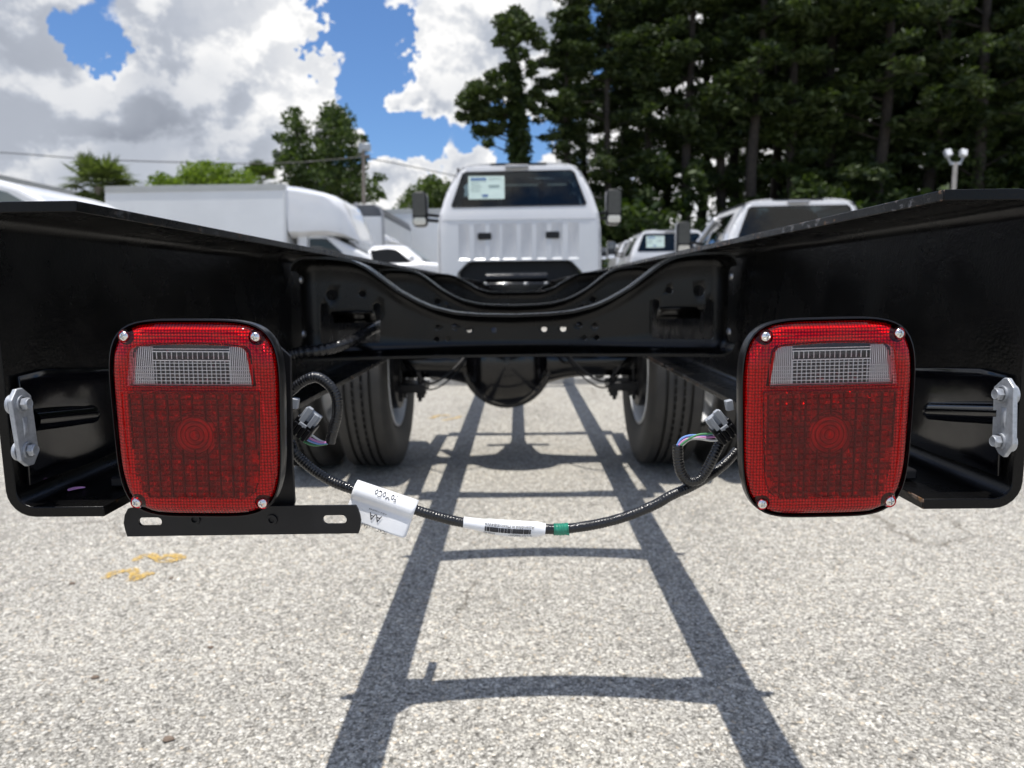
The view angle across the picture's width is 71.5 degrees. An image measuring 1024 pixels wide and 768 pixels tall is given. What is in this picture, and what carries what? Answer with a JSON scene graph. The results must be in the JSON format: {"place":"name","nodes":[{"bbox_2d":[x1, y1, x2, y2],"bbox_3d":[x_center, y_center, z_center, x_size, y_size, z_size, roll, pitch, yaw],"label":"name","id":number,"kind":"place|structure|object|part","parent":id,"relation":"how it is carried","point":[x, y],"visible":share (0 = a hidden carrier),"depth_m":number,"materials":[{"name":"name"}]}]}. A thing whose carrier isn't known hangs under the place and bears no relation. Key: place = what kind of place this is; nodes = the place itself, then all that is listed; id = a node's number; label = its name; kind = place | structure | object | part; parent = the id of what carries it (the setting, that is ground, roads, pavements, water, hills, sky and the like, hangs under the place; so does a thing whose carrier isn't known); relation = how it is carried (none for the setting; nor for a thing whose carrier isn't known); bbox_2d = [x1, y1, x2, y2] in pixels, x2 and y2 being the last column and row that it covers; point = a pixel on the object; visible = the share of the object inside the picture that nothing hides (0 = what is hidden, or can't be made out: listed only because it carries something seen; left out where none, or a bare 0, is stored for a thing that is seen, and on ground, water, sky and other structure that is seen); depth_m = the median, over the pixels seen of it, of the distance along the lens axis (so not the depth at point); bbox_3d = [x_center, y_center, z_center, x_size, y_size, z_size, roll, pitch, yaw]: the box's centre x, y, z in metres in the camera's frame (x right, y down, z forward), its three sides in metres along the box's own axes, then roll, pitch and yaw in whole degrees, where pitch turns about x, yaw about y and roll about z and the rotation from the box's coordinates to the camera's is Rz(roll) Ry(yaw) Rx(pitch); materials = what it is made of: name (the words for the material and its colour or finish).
{"place":"outdoors","nodes":[
{"label":"outdoors","id":0,"kind":"place"},
{"bbox_2d":[0,174,77,195],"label":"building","id":1,"kind":"structure","parent":0,"point":[32,183],"depth_m":26.17,"materials":[{"name":"white metal"}]},
{"bbox_2d":[0,0,962,227],"label":"sky","id":2,"kind":"structure","parent":0,"point":[139,80],"materials":[{"name":"white"}]},
{"bbox_2d":[0,327,1023,767],"bbox_3d":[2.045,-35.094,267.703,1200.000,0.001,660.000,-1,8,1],"label":"parking lot ground","id":3,"kind":"structure","parent":0,"point":[720,621],"depth_m":1.90,"materials":[{"name":"grey asphalt"}]},
{"bbox_2d":[0,180,115,208],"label":"van","id":4,"kind":"object","parent":3,"relation":"on","point":[10,192],"visible":0.02,"depth_m":8.28,"materials":[{"name":"white paint"}]},
{"bbox_3d":[-6.928,-2.153,8.239,2.696,0.387,0.008,-1,8,1],"label":"side window","id":5,"kind":"part","parent":4,"relation":"part of","materials":[{"name":"grey glass"}]},
{"bbox_2d":[55,148,145,202],"bbox_3d":[-13.536,-4.961,23.680,2.714,5.649,2.548,-1,8,1],"label":"palm tree","id":6,"kind":"object","parent":3,"relation":"on","point":[103,173],"visible":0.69,"depth_m":22.95,"materials":[{"name":"green plant"}]},
{"bbox_2d":[101,553,185,579],"bbox_3d":[-1.219,0.602,2.354,0.176,0.001,0.242,1,8,15],"label":"paint number","id":7,"kind":"object","parent":3,"relation":"on","point":[137,571],"visible":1,"depth_m":2.39,"materials":[{"name":"yellow paint"}]},
{"bbox_2d":[144,171,186,185],"bbox_3d":[-12.728,-5.283,26.623,1.509,5.476,2.723,-4,8,-23],"label":"shrub","id":8,"kind":"object","parent":3,"relation":"on","point":[159,179],"visible":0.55,"depth_m":25.55,"materials":[{"name":"green plant"}]},
{"bbox_2d":[162,735,174,741],"bbox_3d":[-0.695,0.718,1.440,0.026,0.008,0.018,-1,8,1],"label":"pebble","id":9,"kind":"object","parent":3,"relation":"on","point":[169,738],"visible":1,"depth_m":1.44,"materials":[{"name":"beige stone"}]},
{"bbox_2d":[174,158,260,184],"bbox_3d":[-10.917,-5.531,26.589,3.926,5.934,2.912,-1,8,1],"label":"shrub","id":10,"kind":"object","parent":3,"relation":"on","point":[196,173],"visible":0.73,"depth_m":25.77,"materials":[{"name":"green plant"}]},
{"bbox_2d":[105,184,374,257],"bbox_3d":[-5.593,-2.942,16.991,7.188,3.235,2.422,-1,8,1],"label":"box truck","id":11,"kind":"object","parent":3,"relation":"on","point":[303,217],"visible":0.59,"depth_m":15.69,"materials":[{"name":"white paint"}]},
{"bbox_2d":[242,159,280,183],"bbox_3d":[-10.729,-6.317,30.578,2.229,6.432,2.095,-1,8,1],"label":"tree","id":12,"kind":"object","parent":3,"relation":"on","point":[268,172],"visible":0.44,"depth_m":29.79,"materials":[{"name":"green plant"}]},
{"bbox_2d":[271,99,388,204],"bbox_3d":[-7.627,-7.385,29.435,5.061,8.776,4.344,-1,8,1],"label":"broadleaf tree","id":13,"kind":"object","parent":3,"relation":"on","point":[337,132],"visible":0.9,"depth_m":28.13,"materials":[{"name":"green plant"}]},
{"bbox_2d":[358,140,370,203],"bbox_3d":[-5.641,-6.024,27.486,0.564,6.557,0.250,-1,8,1],"label":"utility pole","id":14,"kind":"object","parent":3,"relation":"on","point":[363,146],"visible":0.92,"depth_m":27.10,"materials":[{"name":"metal"}]},
{"bbox_2d":[0,152,361,163],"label":"overhead wire","id":15,"kind":"object","parent":14,"relation":"attached to","point":[187,162],"visible":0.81,"depth_m":27.19,"materials":[{"name":"grey"}]},
{"bbox_2d":[365,157,601,198],"bbox_3d":[-1.105,-7.887,27.201,9.085,1.667,0.039,-1,8,1],"label":"overhead wire","id":16,"kind":"object","parent":14,"relation":"attached to","point":[425,169],"visible":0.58,"depth_m":27.16,"materials":[{"name":"grey"}]},
{"bbox_2d":[351,203,411,249],"bbox_3d":[-4.259,-3.778,22.480,2.283,3.400,7.500,-1,8,1],"label":"box truck","id":17,"kind":"object","parent":3,"relation":"on","point":[385,227],"visible":0.19,"depth_m":20.65,"materials":[{"name":"paint"}]},
{"bbox_2d":[384,209,440,262],"bbox_3d":[-3.338,-4.751,27.881,4.338,3.868,2.520,-1,8,1],"label":"trailer","id":18,"kind":"object","parent":3,"relation":"on","point":[424,241],"visible":0.02,"depth_m":26.52,"materials":[{"name":"paint"}]},
{"bbox_2d":[367,245,459,276],"bbox_3d":[-2.200,-1.781,13.762,2.464,1.716,2.080,-1,8,1],"label":"pickup","id":19,"kind":"object","parent":3,"relation":"on","point":[403,256],"visible":0.14,"depth_m":12.88,"materials":[{"name":"white paint"}]},
{"bbox_3d":[-2.188,-2.316,12.880,0.748,0.269,0.003,-1,8,1],"label":"side window","id":20,"kind":"part","parent":19,"relation":"part of","materials":[{"name":"black glass"}]},
{"bbox_2d":[392,173,450,208],"bbox_3d":[-4.021,-7.112,35.466,3.766,6.542,4.139,-1,8,1],"label":"broadleaf tree","id":21,"kind":"object","parent":3,"relation":"on","point":[434,189],"visible":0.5,"depth_m":34.25,"materials":[{"name":"green plant"}]},
{"bbox_2d":[433,415,461,419],"bbox_3d":[-0.474,0.236,5.010,0.205,0.001,0.211,2,8,21],"label":"paint smudge","id":22,"kind":"object","parent":3,"relation":"on","point":[445,415],"visible":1,"depth_m":5.04,"materials":[{"name":"yellow paint"}]},
{"bbox_2d":[454,3,555,162],"bbox_3d":[-0.258,-11.131,34.848,5.170,14.593,4.040,-1,8,1],"label":"pine tree","id":23,"kind":"object","parent":3,"relation":"on","point":[515,25],"visible":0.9,"depth_m":33.82,"materials":[{"name":"green plant"}]},
{"bbox_2d":[0,163,1023,537],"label":"chassis truck","id":24,"kind":"object","parent":3,"relation":"on","point":[182,379],"visible":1,"depth_m":0.72,"materials":[{"name":"black paint"}]},
{"bbox_2d":[67,487,84,490],"bbox_3d":[-0.413,0.099,0.673,0.012,0.002,0.011,-1,8,1],"label":"petal","id":25,"kind":"object","parent":24,"relation":"on","point":[72,488],"visible":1,"depth_m":0.67,"materials":[{"name":"purple"}]},
{"bbox_2d":[415,375,621,385],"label":"kerb","id":26,"kind":"structure","parent":3,"relation":"on","point":[576,381],"depth_m":6.67,"materials":[{"name":"concrete"}]},
{"bbox_2d":[530,0,596,164],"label":"pine tree","id":27,"kind":"object","parent":3,"relation":"on","point":[569,27],"visible":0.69,"depth_m":34.70,"materials":[{"name":"green plant"}]},
{"bbox_2d":[544,5,644,195],"bbox_3d":[4.360,-12.498,39.948,6.455,17.234,6.101,-5,9,-29],"label":"pine tree","id":28,"kind":"object","parent":3,"relation":"on","point":[580,157],"visible":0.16,"depth_m":38.81,"materials":[{"name":"green plant"}]},
{"bbox_2d":[595,198,604,210],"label":"bush","id":29,"kind":"object","parent":3,"relation":"on","point":[601,202],"visible":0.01,"depth_m":34.13,"materials":[{"name":"green plant"}]},
{"bbox_2d":[551,0,677,207],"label":"pine tree","id":30,"kind":"object","parent":3,"relation":"on","point":[609,61],"visible":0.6,"depth_m":34.86,"materials":[{"name":"green plant"}]},
{"bbox_2d":[601,240,628,266],"bbox_3d":[4.732,-3.955,26.050,2.804,2.590,6.560,-1,8,1],"label":"parked truck","id":31,"kind":"object","parent":3,"relation":"on","point":[619,247],"visible":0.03,"depth_m":26.43,"materials":[{"name":"white paint"}]},
{"bbox_2d":[579,197,673,272],"bbox_3d":[4.819,-5.439,30.964,7.582,5.677,7.203,0,8,7],"label":"bush","id":32,"kind":"object","parent":3,"relation":"on","point":[636,218],"visible":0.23,"depth_m":29.51,"materials":[{"name":"green plant"}]},
{"bbox_2d":[580,48,691,193],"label":"pine tree","id":33,"kind":"object","parent":3,"relation":"on","point":[621,138],"visible":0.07,"depth_m":40.65,"materials":[{"name":"green plant"}]},
{"bbox_2d":[571,0,712,214],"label":"pine tree","id":34,"kind":"object","parent":3,"relation":"on","point":[649,11],"visible":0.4,"depth_m":34.97,"materials":[{"name":"green plant"}]},
{"bbox_2d":[607,229,701,264],"bbox_3d":[3.840,-2.655,17.655,2.804,2.270,6.560,-1,8,1],"label":"parked truck","id":35,"kind":"object","parent":3,"relation":"on","point":[646,244],"visible":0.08,"depth_m":17.21,"materials":[{"name":"white paint"}]},
{"bbox_2d":[631,149,710,231],"bbox_3d":[7.874,-7.516,34.569,4.534,7.784,5.039,-8,10,-42],"label":"bush","id":36,"kind":"object","parent":3,"relation":"on","point":[695,177],"visible":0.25,"depth_m":34.09,"materials":[{"name":"green plant"}]},
{"bbox_2d":[616,0,745,227],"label":"pine tree","id":37,"kind":"object","parent":3,"relation":"on","point":[661,114],"visible":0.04,"depth_m":40.01,"materials":[{"name":"green plant"}]},
{"bbox_2d":[627,0,762,228],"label":"pine tree","id":38,"kind":"object","parent":3,"relation":"on","point":[688,122],"visible":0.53,"depth_m":34.53,"materials":[{"name":"green plant"}]},
{"bbox_2d":[647,0,792,231],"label":"pine tree","id":39,"kind":"object","parent":3,"relation":"on","point":[718,146],"visible":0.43,"depth_m":35.66,"materials":[{"name":"green plant"}]},
{"bbox_2d":[695,0,756,202],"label":"pine tree","id":40,"kind":"object","parent":3,"relation":"on","point":[733,158],"visible":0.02,"depth_m":41.42,"materials":[{"name":"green plant"}]},
{"bbox_2d":[683,0,774,232],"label":"pine tree","id":41,"kind":"object","parent":3,"relation":"on","point":[703,20],"visible":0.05,"depth_m":42.15,"materials":[{"name":"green plant"}]},
{"bbox_2d":[693,20,785,202],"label":"pine tree","id":42,"kind":"object","parent":3,"relation":"on","point":[743,159],"visible":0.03,"depth_m":46.36,"materials":[{"name":"green plant"}]},
{"bbox_2d":[717,194,762,211],"bbox_3d":[12.273,-6.503,34.710,4.940,5.494,4.445,1,8,13],"label":"bush","id":43,"kind":"object","parent":3,"relation":"on","point":[729,205],"visible":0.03,"depth_m":34.34,"materials":[{"name":"green plant"}]},
{"bbox_2d":[686,0,819,199],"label":"pine tree","id":44,"kind":"object","parent":3,"relation":"on","point":[750,82],"visible":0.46,"depth_m":33.36,"materials":[{"name":"green plant"}]},
{"bbox_2d":[675,198,856,251],"bbox_3d":[3.822,-1.506,9.939,2.804,2.048,6.560,-1,8,1],"label":"parked truck","id":45,"kind":"object","parent":3,"relation":"on","point":[752,217],"visible":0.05,"depth_m":9.51,"materials":[{"name":"white paint"}]},
{"bbox_2d":[730,0,862,198],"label":"pine tree","id":46,"kind":"object","parent":3,"relation":"on","point":[811,97],"visible":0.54,"depth_m":34.71,"materials":[{"name":"green plant"}]},
{"bbox_2d":[726,3,879,199],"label":"pine tree","id":47,"kind":"object","parent":3,"relation":"on","point":[744,144],"visible":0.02,"depth_m":45.79,"materials":[{"name":"green plant"}]},
{"bbox_2d":[769,15,859,198],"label":"pine tree","id":48,"kind":"object","parent":3,"relation":"on","point":[775,186],"visible":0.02,"depth_m":40.12,"materials":[{"name":"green plant"}]},
{"bbox_2d":[750,41,897,199],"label":"pine tree","id":49,"kind":"object","parent":3,"relation":"on","point":[810,166],"visible":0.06,"depth_m":42.11,"materials":[{"name":"green plant"}]},
{"bbox_2d":[788,172,876,208],"bbox_3d":[14.098,-6.484,33.291,5.246,6.512,5.916,-3,8,-15],"label":"bush","id":50,"kind":"object","parent":3,"relation":"on","point":[821,190],"visible":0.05,"depth_m":31.90,"materials":[{"name":"green plant"}]},
{"bbox_2d":[736,0,963,199],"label":"pine tree","id":51,"kind":"object","parent":3,"relation":"on","point":[813,55],"visible":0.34,"depth_m":34.23,"materials":[{"name":"green plant"}]},
{"bbox_2d":[842,194,857,209],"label":"bush","id":52,"kind":"object","parent":3,"relation":"on","point":[853,197],"depth_m":34.02,"materials":[{"name":"green plant"}]},
{"bbox_2d":[783,43,919,200],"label":"pine tree","id":53,"kind":"object","parent":3,"relation":"on","point":[825,80],"depth_m":44.91,"materials":[{"name":"green plant"}]},
{"bbox_2d":[799,17,952,204],"bbox_3d":[20.005,-16.948,40.528,9.301,26.271,9.840,6,10,42],"label":"pine tree","id":54,"kind":"object","parent":3,"relation":"on","point":[860,50],"visible":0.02,"depth_m":38.46,"materials":[{"name":"green plant"}]},
{"bbox_2d":[871,186,923,205],"bbox_3d":[17.907,-6.222,33.260,5.264,5.794,4.668,6,10,39],"label":"bush","id":55,"kind":"object","parent":3,"relation":"on","point":[903,194],"visible":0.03,"depth_m":32.00,"materials":[{"name":"green plant"}]},
{"bbox_2d":[795,0,1006,208],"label":"pine tree","id":56,"kind":"object","parent":3,"relation":"on","point":[876,171],"visible":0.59,"depth_m":33.82,"materials":[{"name":"green plant"}]},
{"bbox_2d":[835,6,974,201],"bbox_3d":[22.153,-17.028,38.631,9.127,25.441,10.108,2,8,16],"label":"pine tree","id":57,"kind":"object","parent":3,"relation":"on","point":[912,103],"visible":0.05,"depth_m":39.13,"materials":[{"name":"green plant"}]},
{"bbox_2d":[834,0,1023,192],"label":"pine tree","id":58,"kind":"object","parent":3,"relation":"on","point":[940,97],"visible":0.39,"depth_m":34.12,"materials":[{"name":"green plant"}]},
{"bbox_2d":[840,6,1022,191],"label":"pine tree","id":59,"kind":"object","parent":3,"relation":"on","point":[989,161],"visible":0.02,"depth_m":38.14,"materials":[{"name":"green plant"}]},
{"bbox_2d":[943,148,967,188],"bbox_3d":[14.435,-5.048,23.421,0.737,5.231,0.225,-1,8,1],"label":"floodlight pole","id":60,"kind":"object","parent":3,"relation":"on","point":[947,153],"visible":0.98,"depth_m":23.11,"materials":[{"name":"metal"}]},
{"bbox_2d":[896,0,1023,188],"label":"pine tree","id":61,"kind":"object","parent":3,"relation":"on","point":[979,89],"visible":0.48,"depth_m":33.70,"materials":[{"name":"green plant"}]},
{"bbox_2d":[911,3,1023,187],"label":"pine tree","id":62,"kind":"object","parent":3,"relation":"on","point":[1008,63],"visible":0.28,"depth_m":34.35,"materials":[{"name":"green plant"}]},
{"bbox_2d":[921,183,1017,193],"bbox_3d":[18.853,-5.618,30.749,7.351,5.794,7.738,-8,11,-44],"label":"bush","id":63,"kind":"object","parent":3,"relation":"on","point":[928,190],"depth_m":29.85,"materials":[{"name":"green plant"}]},
{"bbox_2d":[916,15,1023,191],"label":"pine tree","id":64,"kind":"object","parent":3,"relation":"on","point":[938,39],"visible":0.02,"depth_m":43.25,"materials":[{"name":"green plant"}]},
{"bbox_2d":[942,0,1023,178],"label":"pine tree","id":65,"kind":"object","parent":3,"relation":"on","point":[1002,148],"visible":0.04,"depth_m":37.69,"materials":[{"name":"green plant"}]},
{"bbox_2d":[984,162,1023,188],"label":"bush","id":66,"kind":"object","parent":3,"relation":"on","point":[1015,168],"visible":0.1,"depth_m":34.15,"materials":[{"name":"green plant"}]}
]}

